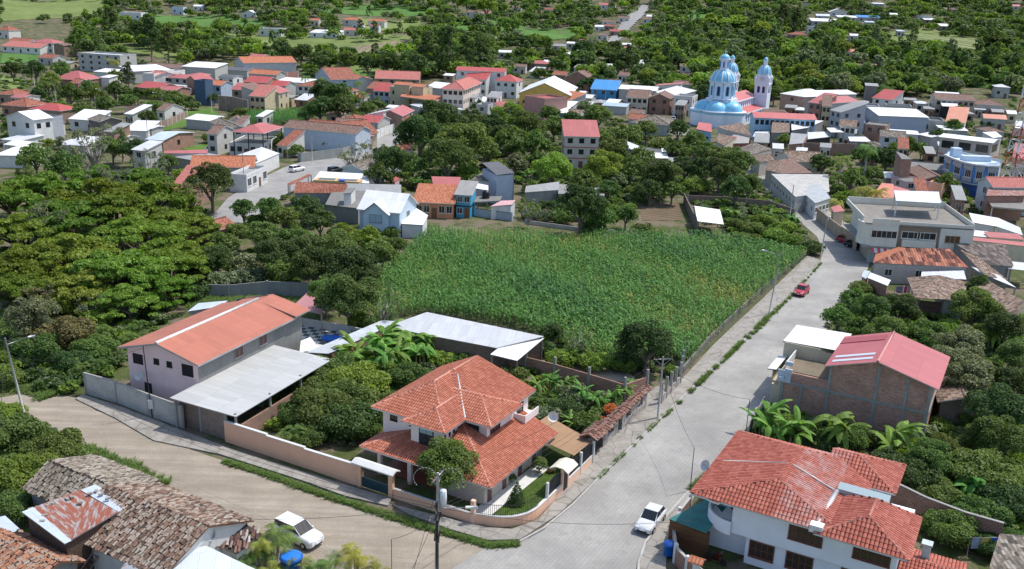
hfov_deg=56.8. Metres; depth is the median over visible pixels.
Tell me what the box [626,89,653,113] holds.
house
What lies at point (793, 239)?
bush
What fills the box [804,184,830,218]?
house
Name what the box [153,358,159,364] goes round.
window
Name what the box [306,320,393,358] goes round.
shed
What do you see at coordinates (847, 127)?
house
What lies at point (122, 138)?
tree
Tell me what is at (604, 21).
house
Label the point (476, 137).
tree
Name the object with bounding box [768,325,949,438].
house
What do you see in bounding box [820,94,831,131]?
house
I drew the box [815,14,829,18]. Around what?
house
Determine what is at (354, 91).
house
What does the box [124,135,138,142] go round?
house
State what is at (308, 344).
awning
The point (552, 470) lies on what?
bush
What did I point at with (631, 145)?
shed
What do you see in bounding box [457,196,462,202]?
window
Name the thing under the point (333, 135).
house
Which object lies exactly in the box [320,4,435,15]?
field
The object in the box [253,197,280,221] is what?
tree
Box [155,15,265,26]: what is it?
field
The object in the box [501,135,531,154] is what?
tree
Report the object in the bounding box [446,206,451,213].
window
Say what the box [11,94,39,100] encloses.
house
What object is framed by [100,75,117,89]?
house
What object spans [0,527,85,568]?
house
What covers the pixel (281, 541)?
palm tree
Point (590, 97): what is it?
house
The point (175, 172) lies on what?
bush
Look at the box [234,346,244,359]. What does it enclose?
window
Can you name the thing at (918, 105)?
house
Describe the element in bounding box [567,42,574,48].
house
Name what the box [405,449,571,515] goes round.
lawn
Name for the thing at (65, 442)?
bush
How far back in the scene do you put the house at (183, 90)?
357.67 m
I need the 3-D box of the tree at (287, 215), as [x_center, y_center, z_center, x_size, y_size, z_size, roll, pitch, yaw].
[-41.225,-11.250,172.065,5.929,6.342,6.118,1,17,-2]
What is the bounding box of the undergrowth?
[0,57,1023,559]
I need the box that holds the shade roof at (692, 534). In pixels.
[668,500,725,556]
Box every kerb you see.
[519,261,820,542]
[637,490,689,568]
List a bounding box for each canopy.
[170,345,331,429]
[400,93,442,104]
[540,416,591,458]
[694,206,723,232]
[892,190,940,218]
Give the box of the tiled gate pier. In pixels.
[688,555,705,568]
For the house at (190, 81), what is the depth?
377.50 m
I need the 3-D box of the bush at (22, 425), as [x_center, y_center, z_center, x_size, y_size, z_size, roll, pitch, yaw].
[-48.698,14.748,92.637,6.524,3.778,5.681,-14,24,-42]
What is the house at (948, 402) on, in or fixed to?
on the ground at (56, 28)
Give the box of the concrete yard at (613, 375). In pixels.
[542,356,634,381]
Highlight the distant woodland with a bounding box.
[0,0,1023,98]
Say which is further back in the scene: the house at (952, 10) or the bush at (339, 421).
the house at (952, 10)
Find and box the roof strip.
[970,267,1015,294]
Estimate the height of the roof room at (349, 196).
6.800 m
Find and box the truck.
[177,85,191,94]
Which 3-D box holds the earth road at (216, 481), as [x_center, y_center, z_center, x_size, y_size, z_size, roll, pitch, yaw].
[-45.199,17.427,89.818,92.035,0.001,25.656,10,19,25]
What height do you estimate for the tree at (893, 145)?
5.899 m
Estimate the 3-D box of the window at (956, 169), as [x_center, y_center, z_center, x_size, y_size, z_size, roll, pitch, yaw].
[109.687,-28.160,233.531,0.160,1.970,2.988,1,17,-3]
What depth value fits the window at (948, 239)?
165.64 m
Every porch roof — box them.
[287,174,311,196]
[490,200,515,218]
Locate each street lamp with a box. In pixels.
[4,335,34,411]
[762,249,780,313]
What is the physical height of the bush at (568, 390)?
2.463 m
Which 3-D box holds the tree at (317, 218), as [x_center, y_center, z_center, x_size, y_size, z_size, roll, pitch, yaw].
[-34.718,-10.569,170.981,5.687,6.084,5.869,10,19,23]
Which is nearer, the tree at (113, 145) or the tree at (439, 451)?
the tree at (439, 451)
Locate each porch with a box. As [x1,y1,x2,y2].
[361,198,390,237]
[1006,261,1023,284]
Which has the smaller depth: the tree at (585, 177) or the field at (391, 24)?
the tree at (585, 177)
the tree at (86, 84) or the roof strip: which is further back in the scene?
the tree at (86, 84)
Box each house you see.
[0,26,20,38]
[0,88,30,105]
[0,97,47,115]
[0,134,44,149]
[0,145,43,167]
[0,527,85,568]
[1,41,49,54]
[3,140,41,149]
[4,109,53,145]
[7,37,36,41]
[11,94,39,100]
[22,454,161,506]
[28,103,74,122]
[33,39,63,53]
[37,53,65,64]
[48,114,64,141]
[52,43,76,56]
[54,136,106,158]
[58,60,79,70]
[58,70,101,89]
[68,109,110,130]
[70,78,85,92]
[78,51,136,71]
[84,481,254,568]
[88,114,121,135]
[93,68,124,82]
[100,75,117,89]
[105,122,130,151]
[117,294,310,403]
[119,64,170,82]
[120,12,147,19]
[124,104,152,124]
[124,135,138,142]
[130,120,159,141]
[131,140,162,168]
[135,81,180,99]
[141,70,175,82]
[143,69,184,81]
[145,62,184,69]
[145,131,194,153]
[150,125,163,135]
[156,103,183,120]
[158,86,190,99]
[168,74,193,84]
[171,7,186,14]
[174,153,216,169]
[174,165,214,205]
[181,61,227,79]
[185,114,223,129]
[186,75,213,94]
[187,73,210,75]
[190,155,257,172]
[193,5,205,10]
[193,216,234,244]
[194,79,213,105]
[205,124,234,154]
[209,117,247,139]
[213,80,233,102]
[218,74,243,85]
[228,67,253,78]
[229,115,240,121]
[229,135,276,154]
[230,83,264,98]
[230,165,267,191]
[231,122,282,154]
[234,56,296,71]
[234,115,249,126]
[239,147,279,172]
[240,82,257,108]
[242,10,256,17]
[243,76,277,84]
[246,124,283,135]
[248,69,286,79]
[249,84,277,112]
[250,54,268,55]
[255,110,273,124]
[259,27,285,36]
[270,80,295,94]
[276,86,289,109]
[276,129,305,157]
[279,77,316,93]
[282,119,370,153]
[289,95,298,107]
[294,93,315,107]
[294,182,346,204]
[296,80,326,99]
[309,29,344,37]
[309,119,340,122]
[310,18,320,25]
[313,171,368,184]
[314,67,357,88]
[325,190,365,223]
[326,111,350,119]
[335,117,363,120]
[339,119,378,146]
[340,158,399,182]
[342,17,363,25]
[343,27,361,35]
[343,114,362,117]
[349,88,359,105]
[352,22,364,27]
[354,73,373,90]
[355,93,372,105]
[356,190,418,237]
[359,355,558,504]
[362,114,390,129]
[366,107,398,116]
[367,81,391,98]
[368,18,386,27]
[370,24,380,32]
[373,83,392,105]
[374,70,420,83]
[385,105,399,108]
[387,105,414,131]
[390,85,432,107]
[393,81,412,107]
[398,140,412,160]
[410,102,464,114]
[411,83,429,103]
[414,183,457,218]
[430,81,449,100]
[440,76,482,108]
[443,73,456,82]
[454,180,478,217]
[456,66,506,91]
[464,72,490,95]
[465,10,478,17]
[470,94,482,110]
[470,173,488,196]
[476,102,492,116]
[482,161,513,204]
[486,91,502,106]
[494,74,522,97]
[494,101,505,104]
[498,50,511,58]
[512,6,521,11]
[512,63,526,73]
[519,76,577,108]
[524,94,567,122]
[528,60,549,70]
[529,67,545,78]
[552,44,566,50]
[552,70,569,80]
[558,104,572,118]
[561,119,599,168]
[565,70,592,91]
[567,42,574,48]
[567,101,577,108]
[568,90,586,102]
[568,109,584,117]
[586,94,595,101]
[590,79,620,99]
[592,100,606,106]
[595,25,604,30]
[597,33,607,39]
[599,3,615,9]
[602,19,615,24]
[602,102,629,114]
[604,24,614,30]
[606,99,623,102]
[609,29,621,35]
[618,16,629,22]
[618,71,629,81]
[618,84,660,102]
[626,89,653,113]
[627,113,647,124]
[628,108,646,113]
[630,114,673,135]
[643,17,651,23]
[648,90,673,114]
[655,82,682,89]
[656,86,696,100]
[672,93,697,115]
[673,80,692,87]
[675,100,687,119]
[679,63,691,72]
[689,430,966,568]
[716,134,735,148]
[717,123,751,143]
[732,135,749,150]
[740,142,771,168]
[749,112,816,139]
[750,153,773,175]
[754,133,769,146]
[762,109,787,112]
[764,159,783,186]
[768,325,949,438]
[770,122,789,147]
[770,174,828,211]
[772,143,783,159]
[776,150,824,173]
[779,89,822,109]
[779,159,812,173]
[785,104,797,112]
[788,32,807,38]
[795,107,803,113]
[796,147,807,150]
[800,3,812,9]
[804,96,860,127]
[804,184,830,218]
[806,26,817,33]
[808,92,837,119]
[809,18,846,25]
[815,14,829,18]
[817,90,855,98]
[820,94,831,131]
[820,143,831,156]
[828,8,846,16]
[828,101,867,137]
[836,15,856,20]
[838,119,856,143]
[840,49,854,55]
[848,33,857,40]
[855,15,879,21]
[863,83,878,102]
[863,121,889,141]
[864,107,928,135]
[865,141,881,165]
[866,103,879,106]
[872,3,883,6]
[872,89,904,107]
[872,183,893,198]
[873,248,967,283]
[878,129,906,150]
[883,171,894,183]
[884,103,911,108]
[886,184,909,190]
[889,129,919,141]
[891,176,928,190]
[893,152,911,176]
[895,30,905,35]
[896,137,908,155]
[904,97,916,107]
[907,275,943,299]
[909,165,938,180]
[911,160,944,174]
[913,101,927,112]
[913,178,927,190]
[916,15,930,19]
[918,132,939,149]
[922,18,943,23]
[922,146,935,161]
[923,106,934,116]
[926,117,944,131]
[928,180,947,198]
[929,93,975,115]
[933,91,958,93]
[934,373,982,426]
[935,275,966,318]
[936,125,967,135]
[936,133,998,162]
[937,23,950,30]
[939,102,957,117]
[942,7,966,12]
[945,106,969,127]
[949,185,966,214]
[953,243,1013,281]
[959,249,1007,289]
[967,112,973,121]
[972,281,1023,328]
[973,106,985,117]
[973,237,1023,262]
[974,98,1005,113]
[974,176,1023,215]
[975,126,1005,143]
[979,114,1006,129]
[982,132,1001,155]
[983,187,1023,220]
[989,109,1004,114]
[989,534,1023,568]
[991,84,1010,97]
[1004,110,1016,123]
[1011,4,1023,9]
[1012,121,1023,135]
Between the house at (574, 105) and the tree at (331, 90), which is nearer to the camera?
the tree at (331, 90)
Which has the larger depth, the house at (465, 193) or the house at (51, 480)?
the house at (465, 193)
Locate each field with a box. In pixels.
[0,0,104,20]
[0,53,39,62]
[0,75,27,89]
[114,41,187,61]
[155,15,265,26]
[228,33,410,51]
[302,71,374,75]
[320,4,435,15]
[323,63,392,74]
[337,40,409,52]
[357,224,807,363]
[358,17,421,31]
[453,20,523,30]
[515,26,576,39]
[687,10,709,18]
[885,28,980,42]
[916,35,979,48]
[965,78,997,87]
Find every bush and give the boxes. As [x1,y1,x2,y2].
[0,349,17,363]
[0,366,26,387]
[0,401,28,417]
[0,412,51,454]
[0,452,45,492]
[0,488,32,524]
[1,282,42,301]
[6,452,61,490]
[8,332,61,363]
[17,427,85,459]
[21,315,96,349]
[38,138,57,147]
[48,349,92,372]
[53,291,91,314]
[68,333,120,359]
[69,445,95,456]
[78,309,112,325]
[94,298,126,315]
[142,100,174,115]
[171,168,182,177]
[174,280,210,300]
[176,94,192,103]
[182,101,200,109]
[194,264,220,280]
[201,133,207,140]
[206,270,238,284]
[230,252,262,268]
[231,107,248,114]
[234,267,267,283]
[242,214,268,222]
[264,136,280,149]
[274,132,283,138]
[275,425,307,442]
[276,401,314,426]
[283,144,304,156]
[287,422,328,447]
[290,366,334,392]
[290,386,356,430]
[310,377,369,399]
[314,351,356,374]
[318,400,382,438]
[323,360,392,396]
[336,225,359,233]
[346,309,380,326]
[348,414,382,437]
[351,386,395,413]
[366,355,402,371]
[372,147,387,152]
[381,226,401,236]
[386,361,432,387]
[404,176,425,185]
[424,179,431,183]
[427,350,455,364]
[452,352,473,361]
[455,165,479,174]
[476,60,489,66]
[485,158,507,167]
[501,366,528,379]
[507,481,525,507]
[509,473,516,482]
[517,205,541,218]
[519,379,532,386]
[528,392,551,409]
[531,405,562,419]
[531,456,547,472]
[533,210,554,221]
[537,176,559,183]
[538,199,560,209]
[542,341,555,355]
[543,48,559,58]
[544,348,577,367]
[546,395,583,421]
[546,467,555,473]
[550,210,577,224]
[558,382,591,402]
[563,342,598,359]
[571,411,602,430]
[576,351,614,370]
[577,220,607,234]
[601,403,616,413]
[609,204,621,210]
[610,356,639,373]
[611,346,644,368]
[622,185,641,195]
[630,222,655,232]
[643,229,668,239]
[650,349,677,361]
[663,364,679,376]
[680,177,710,193]
[720,208,738,217]
[725,218,750,230]
[733,232,748,241]
[740,221,765,234]
[748,234,765,241]
[750,214,774,225]
[762,227,789,241]
[772,220,797,232]
[777,234,804,247]
[779,419,819,444]
[800,239,825,253]
[813,430,843,451]
[828,419,871,449]
[829,183,847,192]
[831,190,859,205]
[848,280,873,292]
[858,166,883,178]
[867,429,902,449]
[871,449,907,483]
[879,446,943,488]
[898,317,926,327]
[905,474,934,494]
[916,477,965,504]
[922,508,981,548]
[930,432,977,458]
[937,318,960,339]
[942,191,950,199]
[947,446,1023,497]
[951,493,1014,529]
[955,411,980,423]
[962,186,969,195]
[965,120,975,127]
[971,531,1005,555]
[977,482,1023,522]
[1002,527,1023,534]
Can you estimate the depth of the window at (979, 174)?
227.68 m
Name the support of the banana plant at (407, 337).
on the ground at (56, 28)
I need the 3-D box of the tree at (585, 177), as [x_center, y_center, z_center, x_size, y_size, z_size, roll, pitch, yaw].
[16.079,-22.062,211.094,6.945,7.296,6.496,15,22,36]
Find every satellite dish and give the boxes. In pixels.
[135,371,142,379]
[548,411,558,423]
[700,460,709,470]
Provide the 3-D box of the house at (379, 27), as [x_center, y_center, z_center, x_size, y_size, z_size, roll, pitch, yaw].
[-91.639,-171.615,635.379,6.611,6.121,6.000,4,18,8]
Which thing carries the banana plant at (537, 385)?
on the ground at (56, 28)
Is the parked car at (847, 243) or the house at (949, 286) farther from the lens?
the parked car at (847, 243)
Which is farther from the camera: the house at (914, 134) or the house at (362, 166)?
the house at (914, 134)
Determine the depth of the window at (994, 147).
259.19 m
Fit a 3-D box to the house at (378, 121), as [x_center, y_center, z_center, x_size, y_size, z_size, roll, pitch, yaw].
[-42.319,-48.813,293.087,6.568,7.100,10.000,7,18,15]
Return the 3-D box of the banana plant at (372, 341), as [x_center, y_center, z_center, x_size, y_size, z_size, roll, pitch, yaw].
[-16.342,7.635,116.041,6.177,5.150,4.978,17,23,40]
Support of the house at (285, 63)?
on the ground at (56, 28)
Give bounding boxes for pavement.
[75,394,391,506]
[392,255,819,540]
[640,491,694,568]
[826,211,846,228]
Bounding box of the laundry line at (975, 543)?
[966,537,997,557]
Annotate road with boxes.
[0,393,526,568]
[212,132,416,222]
[452,170,869,568]
[607,4,647,41]
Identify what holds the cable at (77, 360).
attached to the utility pole at (150, 404)
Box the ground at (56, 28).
[0,0,1023,568]
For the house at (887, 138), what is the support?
on the ground at (56, 28)
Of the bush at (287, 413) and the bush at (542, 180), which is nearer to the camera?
the bush at (287, 413)
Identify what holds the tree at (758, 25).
on the ground at (56, 28)
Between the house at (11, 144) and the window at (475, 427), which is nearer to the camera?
the window at (475, 427)
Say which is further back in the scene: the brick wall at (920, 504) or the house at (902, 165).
the house at (902, 165)
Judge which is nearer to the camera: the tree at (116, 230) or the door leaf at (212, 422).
the door leaf at (212, 422)
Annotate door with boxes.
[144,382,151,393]
[431,208,436,217]
[464,208,468,217]
[563,471,566,490]
[578,161,582,168]
[867,249,877,261]
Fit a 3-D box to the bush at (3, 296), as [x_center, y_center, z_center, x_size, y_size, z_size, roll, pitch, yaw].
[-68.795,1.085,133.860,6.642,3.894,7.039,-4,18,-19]
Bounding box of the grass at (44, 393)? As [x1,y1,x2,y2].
[0,262,822,549]
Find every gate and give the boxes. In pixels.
[179,401,226,438]
[351,457,399,497]
[549,457,577,491]
[579,419,613,451]
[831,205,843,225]
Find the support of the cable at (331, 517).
attached to the utility pole at (441, 499)
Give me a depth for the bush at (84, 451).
90.56 m
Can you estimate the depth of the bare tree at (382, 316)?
125.46 m
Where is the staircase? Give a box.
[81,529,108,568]
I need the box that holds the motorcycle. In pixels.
[705,550,726,565]
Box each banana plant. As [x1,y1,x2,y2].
[332,330,373,360]
[335,344,363,361]
[359,332,402,356]
[364,319,403,353]
[364,339,400,372]
[375,335,414,363]
[391,330,431,360]
[401,174,411,184]
[401,342,437,365]
[410,176,421,190]
[412,335,436,359]
[520,168,533,179]
[528,374,547,393]
[541,370,559,390]
[555,376,577,393]
[561,409,578,429]
[570,380,592,403]
[584,390,609,407]
[604,389,624,398]
[615,380,635,399]
[725,209,739,217]
[739,407,777,435]
[749,399,791,440]
[764,208,776,220]
[771,405,816,444]
[787,213,800,221]
[811,411,871,449]
[870,420,927,451]
[953,470,985,496]
[979,327,1002,349]
[997,334,1023,344]
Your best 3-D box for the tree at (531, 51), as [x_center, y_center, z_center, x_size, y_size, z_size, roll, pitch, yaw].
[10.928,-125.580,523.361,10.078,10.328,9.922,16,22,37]
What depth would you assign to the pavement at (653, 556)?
80.17 m
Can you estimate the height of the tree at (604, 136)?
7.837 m
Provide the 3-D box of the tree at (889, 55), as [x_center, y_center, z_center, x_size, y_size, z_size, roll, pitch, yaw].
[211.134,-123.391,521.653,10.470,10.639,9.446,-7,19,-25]
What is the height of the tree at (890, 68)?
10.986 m
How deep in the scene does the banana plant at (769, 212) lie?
195.61 m
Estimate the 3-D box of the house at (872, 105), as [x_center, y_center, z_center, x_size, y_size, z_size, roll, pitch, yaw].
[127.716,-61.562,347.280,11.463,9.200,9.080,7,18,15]
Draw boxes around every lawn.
[153,107,219,129]
[183,143,207,149]
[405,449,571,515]
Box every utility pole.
[143,346,153,416]
[391,539,391,568]
[413,467,476,568]
[653,356,672,417]
[690,447,694,489]
[820,216,830,256]
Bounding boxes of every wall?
[83,372,184,427]
[125,105,140,112]
[204,280,308,296]
[218,95,248,110]
[224,420,356,484]
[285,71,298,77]
[298,145,352,161]
[301,318,361,333]
[376,123,394,138]
[475,207,512,220]
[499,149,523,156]
[509,353,649,399]
[525,220,614,233]
[604,384,652,445]
[660,350,684,403]
[672,493,701,568]
[683,194,698,232]
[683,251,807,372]
[687,194,795,213]
[746,396,764,432]
[804,143,856,155]
[816,208,856,250]
[888,483,1003,536]
[894,292,964,318]
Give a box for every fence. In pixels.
[154,109,187,126]
[393,478,547,526]
[545,440,594,507]
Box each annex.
[366,169,377,183]
[401,208,427,237]
[696,122,711,141]
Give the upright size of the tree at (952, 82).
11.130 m
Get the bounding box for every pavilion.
[296,292,327,333]
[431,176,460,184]
[826,128,843,142]
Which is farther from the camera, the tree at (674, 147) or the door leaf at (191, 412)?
the tree at (674, 147)
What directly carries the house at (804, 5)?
on the ground at (56, 28)
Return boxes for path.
[476,465,547,514]
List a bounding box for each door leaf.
[181,402,199,430]
[201,408,224,438]
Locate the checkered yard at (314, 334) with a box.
[302,325,343,352]
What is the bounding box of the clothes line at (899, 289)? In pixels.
[894,286,911,293]
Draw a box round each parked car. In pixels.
[273,511,323,549]
[288,164,304,171]
[327,166,342,171]
[634,502,666,533]
[793,283,809,296]
[835,234,846,241]
[844,239,859,249]
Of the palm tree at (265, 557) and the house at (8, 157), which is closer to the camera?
the palm tree at (265, 557)
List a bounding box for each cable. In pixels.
[0,343,4,418]
[7,348,142,360]
[18,358,430,507]
[21,361,432,511]
[26,359,431,504]
[221,507,429,519]
[414,492,435,568]
[439,358,660,475]
[439,364,659,506]
[439,507,698,523]
[440,372,654,509]
[663,258,775,356]
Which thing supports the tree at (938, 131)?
on the ground at (56, 28)
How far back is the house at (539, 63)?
507.72 m
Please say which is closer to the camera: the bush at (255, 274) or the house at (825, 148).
the bush at (255, 274)
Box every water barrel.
[279,549,302,568]
[663,539,673,556]
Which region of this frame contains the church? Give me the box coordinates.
[690,51,772,127]
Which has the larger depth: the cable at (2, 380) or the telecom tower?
the telecom tower
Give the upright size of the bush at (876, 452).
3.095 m
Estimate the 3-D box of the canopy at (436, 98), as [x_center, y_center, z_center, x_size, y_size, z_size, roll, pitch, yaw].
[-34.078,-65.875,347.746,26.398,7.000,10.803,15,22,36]
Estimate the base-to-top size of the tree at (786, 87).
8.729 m
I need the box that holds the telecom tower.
[1001,85,1023,176]
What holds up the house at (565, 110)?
on the ground at (56, 28)
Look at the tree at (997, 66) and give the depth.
496.43 m
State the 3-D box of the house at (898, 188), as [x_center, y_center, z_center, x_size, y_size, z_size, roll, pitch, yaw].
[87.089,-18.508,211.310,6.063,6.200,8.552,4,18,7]
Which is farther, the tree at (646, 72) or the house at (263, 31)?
the house at (263, 31)
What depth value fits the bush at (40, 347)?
112.22 m
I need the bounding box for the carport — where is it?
[474,196,501,215]
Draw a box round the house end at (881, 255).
[872,247,904,272]
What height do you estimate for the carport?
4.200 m
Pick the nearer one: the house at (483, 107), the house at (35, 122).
the house at (35, 122)
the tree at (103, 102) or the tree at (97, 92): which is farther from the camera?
the tree at (97, 92)
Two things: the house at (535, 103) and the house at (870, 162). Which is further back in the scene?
the house at (535, 103)
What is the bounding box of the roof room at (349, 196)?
[343,188,355,204]
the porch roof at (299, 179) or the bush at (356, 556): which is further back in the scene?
the porch roof at (299, 179)
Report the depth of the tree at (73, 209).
156.47 m
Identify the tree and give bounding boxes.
[0,62,21,81]
[0,171,92,218]
[0,183,34,214]
[0,211,73,248]
[0,241,76,278]
[0,272,53,305]
[1,120,7,130]
[2,297,61,335]
[14,149,35,176]
[15,142,52,173]
[17,200,67,241]
[18,232,125,277]
[19,284,55,306]
[21,59,47,83]
[24,198,113,237]
[29,86,48,97]
[35,77,60,97]
[36,267,122,313]
[39,71,61,92]
[43,150,84,180]
[43,176,156,231]
[45,141,82,179]
[49,60,71,75]
[52,136,66,162]
[56,82,85,103]
[61,164,136,195]
[67,123,117,166]
[67,357,90,372]
[68,248,175,288]
[69,102,94,113]
[74,192,166,223]
[75,293,102,311]
[78,79,99,99]
[81,162,132,193]
[83,85,108,109]
[83,355,110,374]
[87,283,165,318]
[92,96,116,109]
[93,324,116,335]
[94,136,122,165]
[94,214,192,250]
[99,44,109,51]
[101,6,119,31]
[103,80,127,105]
[104,58,119,68]
[104,344,126,355]
[107,69,124,80]
[110,126,129,162]
[117,94,138,105]
[117,138,144,167]
[117,332,140,341]
[118,167,174,195]
[119,62,137,88]
[120,177,203,219]
[121,272,196,309]
[122,248,211,292]
[125,320,150,333]
[128,87,145,104]
[129,20,151,33]
[129,149,173,180]
[136,13,163,61]
[137,110,158,120]
[143,87,165,99]
[148,209,225,242]
[155,25,179,62]
[157,153,178,174]
[160,90,184,103]
[163,179,206,211]
[163,240,229,274]
[174,253,226,273]
[176,50,193,64]
[182,161,234,212]
[190,45,218,59]
[200,244,233,270]
[203,231,240,249]
[207,93,219,104]
[210,17,230,31]
[224,223,247,247]
[229,198,255,222]
[232,554,257,565]
[238,545,276,568]
[244,221,280,242]
[249,531,275,565]
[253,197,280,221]
[253,237,299,275]
[254,522,301,564]
[258,560,283,568]
[261,42,272,49]
[267,206,300,228]
[267,260,298,281]
[270,39,291,55]
[278,228,313,240]
[278,556,311,568]
[288,43,312,64]
[289,233,331,275]
[289,245,329,280]
[291,194,325,226]
[297,106,316,120]
[300,559,331,568]
[301,76,310,82]
[304,95,334,118]
[305,209,335,235]
[306,52,332,69]
[306,278,344,316]
[306,550,343,568]
[308,79,331,107]
[312,228,357,253]
[313,272,378,325]
[319,49,338,66]
[320,82,352,99]
[324,245,379,282]
[326,47,337,64]
[327,94,355,117]
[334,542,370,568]
[337,142,368,165]
[338,50,357,67]
[342,91,360,103]
[349,225,381,249]
[352,81,362,87]
[354,266,381,284]
[355,556,389,568]
[357,55,378,76]
[357,91,370,112]
[358,101,377,113]
[361,139,384,158]
[361,287,406,323]
[363,161,393,183]
[363,238,400,270]
[370,96,387,111]
[372,145,409,173]
[374,52,400,69]
[378,50,388,69]
[379,43,396,52]
[388,237,408,258]
[392,114,446,156]
[397,153,428,176]
[401,53,430,70]
[406,41,415,49]
[415,31,437,75]
[415,99,468,127]
[415,435,479,501]
[421,138,474,176]
[431,26,450,46]
[432,122,494,164]
[436,25,461,72]
[452,31,479,66]
[456,0,475,10]
[460,108,488,125]
[470,100,485,107]
[472,32,489,61]
[473,142,501,168]
[475,0,497,19]
[479,112,507,131]
[485,123,511,148]
[490,101,523,124]
[494,125,526,153]
[499,15,522,31]
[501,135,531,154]
[503,151,528,175]
[504,35,542,48]
[506,70,521,78]
[509,110,547,133]
[515,194,542,228]
[522,128,553,154]
[523,48,538,57]
[526,151,546,172]
[530,151,572,182]
[538,105,561,119]
[539,321,564,341]
[542,115,563,140]
[549,121,561,135]
[554,183,608,235]
[558,325,595,351]
[561,110,583,119]
[570,39,594,62]
[571,169,599,187]
[575,74,608,87]
[576,100,592,118]
[582,149,623,179]
[583,104,612,127]
[586,207,617,234]
[597,179,621,199]
[599,68,617,78]
[599,128,614,149]
[600,137,629,154]
[602,172,627,184]
[603,47,619,63]
[606,40,623,62]
[611,123,644,143]
[613,320,674,374]
[614,51,634,70]
[615,205,638,228]
[619,155,646,185]
[624,145,655,163]
[625,44,634,70]
[634,120,657,144]
[636,179,663,205]
[639,67,657,85]
[640,158,682,201]
[645,60,665,71]
[645,137,668,147]
[649,50,661,58]
[652,72,668,83]
[660,180,685,205]
[663,140,689,156]
[664,50,683,64]
[667,118,690,139]
[672,156,698,179]
[681,130,707,158]
[688,157,714,177]
[691,141,717,157]
[693,84,708,99]
[701,13,717,22]
[701,156,740,193]
[707,146,732,157]
[709,50,724,57]
[720,14,751,29]
[720,175,751,205]
[721,146,757,173]
[735,55,751,63]
[740,173,763,196]
[752,20,771,38]
[752,61,770,66]
[770,85,783,105]
[771,57,788,70]
[771,64,781,81]
[775,133,789,150]
[776,3,791,23]
[782,80,791,91]
[787,6,807,31]
[791,60,817,73]
[791,77,806,87]
[802,68,824,80]
[809,153,835,173]
[819,305,854,329]
[826,49,846,55]
[826,65,849,73]
[827,198,844,209]
[828,71,853,89]
[831,155,852,191]
[833,39,853,49]
[837,167,867,190]
[837,316,868,335]
[839,288,865,306]
[841,77,863,91]
[846,186,867,196]
[848,142,878,165]
[849,294,891,323]
[854,66,873,74]
[856,144,877,175]
[860,315,908,336]
[862,71,888,84]
[862,186,891,198]
[871,147,895,171]
[885,65,898,71]
[885,292,922,318]
[886,142,897,150]
[887,51,903,59]
[898,40,911,47]
[904,436,953,473]
[906,136,921,155]
[907,318,948,345]
[911,336,938,348]
[913,43,930,50]
[916,141,927,159]
[917,73,929,93]
[921,55,938,75]
[928,128,947,134]
[930,323,985,358]
[932,344,967,375]
[933,64,942,72]
[934,172,961,191]
[940,60,956,69]
[941,76,964,91]
[942,353,994,390]
[944,51,965,61]
[944,119,963,128]
[947,48,960,65]
[948,286,1002,325]
[960,414,1023,463]
[961,382,1023,427]
[964,274,989,289]
[969,62,981,72]
[973,303,1004,327]
[975,33,1013,45]
[979,47,993,69]
[981,71,992,84]
[981,310,1023,342]
[987,60,1003,69]
[989,366,1023,394]
[990,70,1013,84]
[994,337,1023,368]
[1001,53,1022,66]
[1007,43,1022,51]
[1007,135,1023,144]
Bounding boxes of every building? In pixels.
[843,196,974,262]
[942,147,1001,196]
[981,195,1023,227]
[1009,142,1023,176]
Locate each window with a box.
[131,352,144,366]
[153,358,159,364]
[166,361,172,367]
[180,362,194,379]
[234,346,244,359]
[247,177,251,186]
[253,175,256,184]
[258,334,267,346]
[263,170,266,179]
[369,214,381,223]
[390,414,397,421]
[418,428,433,446]
[424,205,429,212]
[439,206,444,213]
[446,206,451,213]
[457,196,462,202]
[457,208,462,213]
[464,196,469,202]
[464,422,478,432]
[490,423,499,434]
[517,400,523,413]
[716,86,720,96]
[725,86,729,96]
[747,539,774,563]
[784,550,813,568]
[787,524,822,548]
[851,546,890,568]
[871,230,897,239]
[884,269,892,275]
[901,231,920,239]
[907,183,913,188]
[915,270,922,276]
[917,232,936,240]
[939,156,943,162]
[941,140,953,147]
[944,161,950,170]
[944,235,960,243]
[953,165,960,174]
[958,142,970,150]
[964,169,971,177]
[975,144,988,152]
[975,171,982,178]
[988,172,995,175]
[991,143,997,152]
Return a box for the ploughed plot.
[638,202,681,219]
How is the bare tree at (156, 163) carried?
on the ground at (56, 28)
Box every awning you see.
[300,337,317,351]
[476,183,487,209]
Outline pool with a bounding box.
[321,335,341,341]
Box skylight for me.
[313,177,362,183]
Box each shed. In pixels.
[0,516,18,531]
[22,484,124,568]
[121,562,138,568]
[164,149,207,170]
[172,546,253,568]
[188,301,227,315]
[215,523,261,566]
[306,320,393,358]
[346,183,400,192]
[385,312,543,367]
[392,176,399,184]
[490,338,543,366]
[525,182,558,203]
[558,184,604,202]
[627,141,638,153]
[645,148,661,152]
[646,152,667,163]
[661,148,676,156]
[789,133,807,150]
[790,120,822,141]
[807,132,829,142]
[848,137,869,149]
[861,270,869,282]
[867,272,890,296]
[921,270,965,280]
[969,213,997,231]
[972,230,988,242]
[984,231,1023,241]
[996,218,1022,236]
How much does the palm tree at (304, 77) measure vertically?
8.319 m
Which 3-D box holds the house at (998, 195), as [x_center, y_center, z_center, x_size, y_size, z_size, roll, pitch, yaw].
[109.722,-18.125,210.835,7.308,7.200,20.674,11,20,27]
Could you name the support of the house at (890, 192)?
on the ground at (56, 28)
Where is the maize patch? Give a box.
[245,106,309,124]
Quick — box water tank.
[482,190,489,198]

